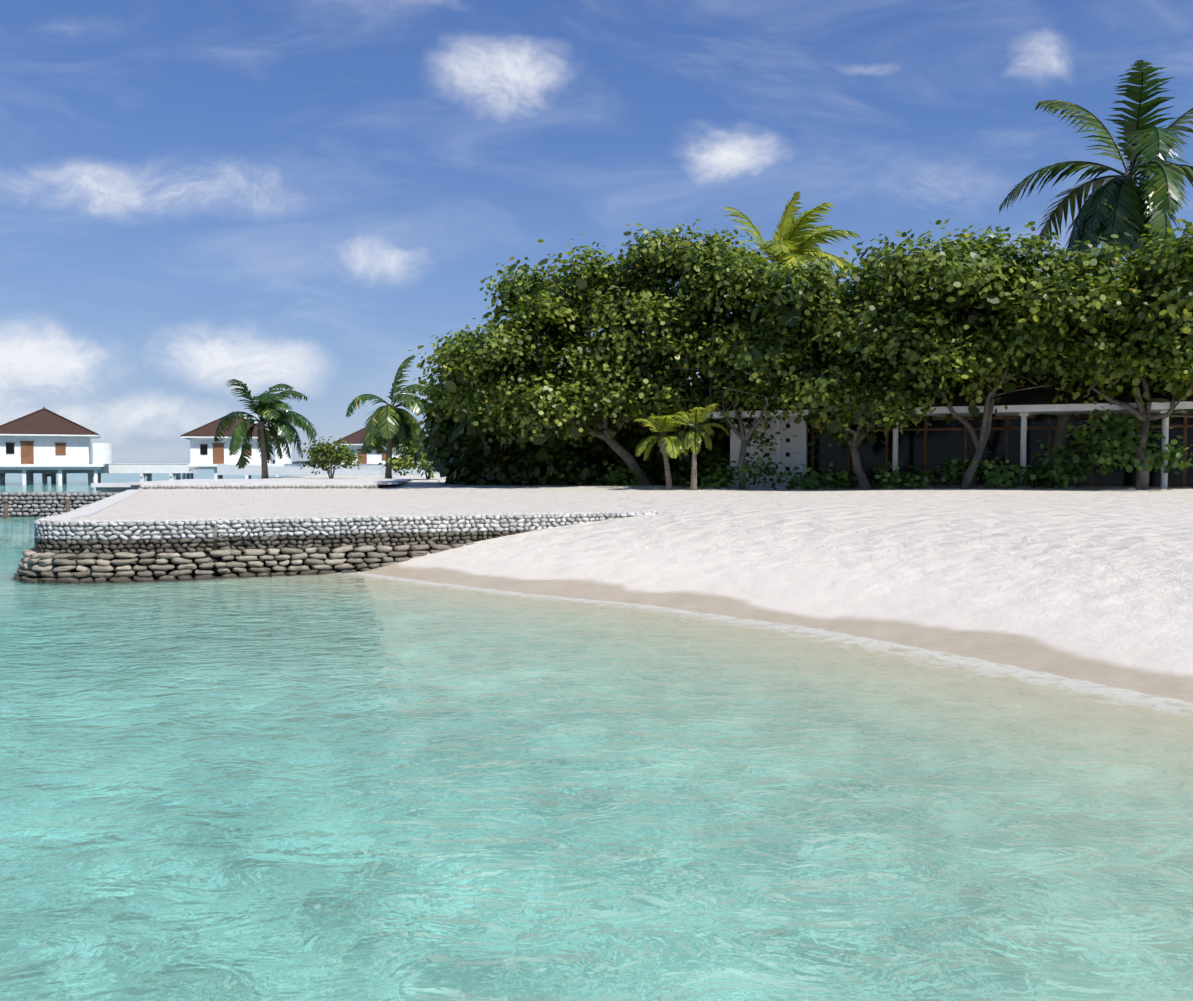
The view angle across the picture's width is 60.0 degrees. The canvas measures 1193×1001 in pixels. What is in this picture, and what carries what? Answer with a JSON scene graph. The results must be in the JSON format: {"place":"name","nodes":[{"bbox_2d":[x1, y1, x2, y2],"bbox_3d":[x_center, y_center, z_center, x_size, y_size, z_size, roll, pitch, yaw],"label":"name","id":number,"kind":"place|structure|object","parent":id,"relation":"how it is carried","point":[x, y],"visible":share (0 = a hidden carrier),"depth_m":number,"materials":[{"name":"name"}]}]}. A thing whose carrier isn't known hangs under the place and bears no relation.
{"place":"outdoors","nodes":[
{"label":"outdoors","id":0,"kind":"place"},
{"bbox_2d":[272,460,332,463],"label":"distant island","id":1,"kind":"structure","parent":0,"point":[295,462],"depth_m":3269.56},
{"bbox_2d":[0,464,1192,1000],"bbox_3d":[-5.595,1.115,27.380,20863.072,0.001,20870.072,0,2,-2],"label":"sea water","id":2,"kind":"structure","parent":0,"point":[338,786],"depth_m":6.37,"materials":[{"name":"teal liquid"}]},
{"bbox_2d":[3,499,69,517],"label":"mooring posts","id":3,"kind":"object","parent":2,"relation":"in","point":[5,505],"visible":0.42,"depth_m":39.39,"materials":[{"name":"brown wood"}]},
{"bbox_2d":[0,407,112,484],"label":"villa","id":4,"kind":"object","parent":2,"relation":"in","point":[44,438],"visible":0.85,"depth_m":101.84,"materials":[{"name":"white paint"}]},
{"bbox_2d":[0,463,196,483],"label":"jetty","id":5,"kind":"object","parent":2,"relation":"in","point":[149,469],"visible":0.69,"depth_m":106.03,"materials":[{"name":"white paint"}]},
{"bbox_2d":[180,411,291,478],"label":"villa","id":6,"kind":"object","parent":2,"relation":"in","point":[206,452],"visible":0.56,"depth_m":110.38,"materials":[{"name":"white paint"}]},
{"bbox_2d":[331,427,420,463],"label":"villa","id":7,"kind":"object","parent":2,"relation":"in","point":[354,439],"visible":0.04,"depth_m":130.93,"materials":[{"name":"white paint"}]},
{"bbox_2d":[0,0,1192,462],"label":"sky","id":8,"kind":"structure","parent":0,"point":[197,196],"materials":[{"name":"blue"}]},
{"bbox_2d":[71,475,1192,702],"bbox_3d":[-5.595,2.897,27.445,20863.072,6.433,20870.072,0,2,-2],"label":"terrain","id":9,"kind":"structure","parent":0,"point":[1087,583],"depth_m":16.82,"materials":[{"name":"white sand"}]},
{"bbox_2d":[214,379,318,478],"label":"palm tree","id":10,"kind":"object","parent":9,"relation":"on","point":[277,420],"visible":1,"depth_m":72.44,"materials":[{"name":"green plant"}]},
{"bbox_2d":[0,484,671,578],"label":"seawall","id":11,"kind":"object","parent":9,"relation":"on","point":[98,505],"visible":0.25,"depth_m":20.21,"materials":[{"name":"white stone"}]},
{"bbox_2d":[91,464,412,491],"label":"low wall","id":12,"kind":"structure","parent":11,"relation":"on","point":[225,469],"depth_m":46.98,"materials":[{"name":"white paint"}]},
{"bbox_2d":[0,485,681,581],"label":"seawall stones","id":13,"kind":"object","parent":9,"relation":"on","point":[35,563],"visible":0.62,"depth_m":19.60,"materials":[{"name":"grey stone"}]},
{"bbox_2d":[299,436,438,478],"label":"bushes","id":14,"kind":"object","parent":9,"relation":"on","point":[327,451],"depth_m":64.38,"materials":[{"name":"green plant"}]},
{"bbox_2d":[302,464,439,474],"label":"jetty","id":15,"kind":"object","parent":9,"relation":"on","point":[375,467],"visible":0.06,"depth_m":108.53,"materials":[{"name":"white paint"}]},
{"bbox_2d":[346,355,429,478],"bbox_3d":[-11.620,-4.784,60.949,5.997,7.780,5.234,-1,3,-35],"label":"palm tree","id":16,"kind":"object","parent":9,"relation":"on","point":[387,425],"visible":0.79,"depth_m":60.38,"materials":[{"name":"green plant"}]},
{"bbox_2d":[406,381,729,485],"bbox_3d":[0.216,-2.861,47.261,18.038,6.660,10.180,1,2,24],"label":"thicket foliage","id":17,"kind":"object","parent":9,"relation":"on","point":[450,445],"visible":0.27,"depth_m":44.83,"materials":[{"name":"green plant"}]},
{"bbox_2d":[633,415,688,489],"bbox_3d":[2.566,-1.603,37.515,2.690,3.042,2.316,-1,2,-26],"label":"palm tree","id":18,"kind":"object","parent":9,"relation":"on","point":[668,443],"visible":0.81,"depth_m":37.18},
{"bbox_2d":[661,403,729,489],"bbox_3d":[3.630,-1.753,37.082,2.382,3.371,2.037,2,3,42],"label":"palm tree","id":19,"kind":"object","parent":9,"relation":"on","point":[692,420],"visible":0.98,"depth_m":36.89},
{"bbox_2d":[724,191,860,298],"bbox_3d":[8.029,-6.690,43.917,7.274,12.548,6.089,0,2,-2],"label":"palm tree","id":20,"kind":"object","parent":9,"relation":"on","point":[787,239],"visible":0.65,"depth_m":43.13,"materials":[{"name":"green plant"}]},
{"bbox_2d":[455,403,1192,489],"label":"shrub foliage","id":21,"kind":"object","parent":9,"relation":"on","point":[1109,455],"visible":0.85,"depth_m":34.74,"materials":[{"name":"green plant"}]},
{"bbox_2d":[689,366,1192,488],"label":"building","id":22,"kind":"structure","parent":9,"relation":"on","point":[1012,439],"depth_m":37.84,"materials":[{"name":"white paint"}]},
{"bbox_2d":[999,60,1192,485],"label":"palm tree","id":23,"kind":"object","parent":9,"relation":"on","point":[1120,204],"visible":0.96,"depth_m":35.28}
]}

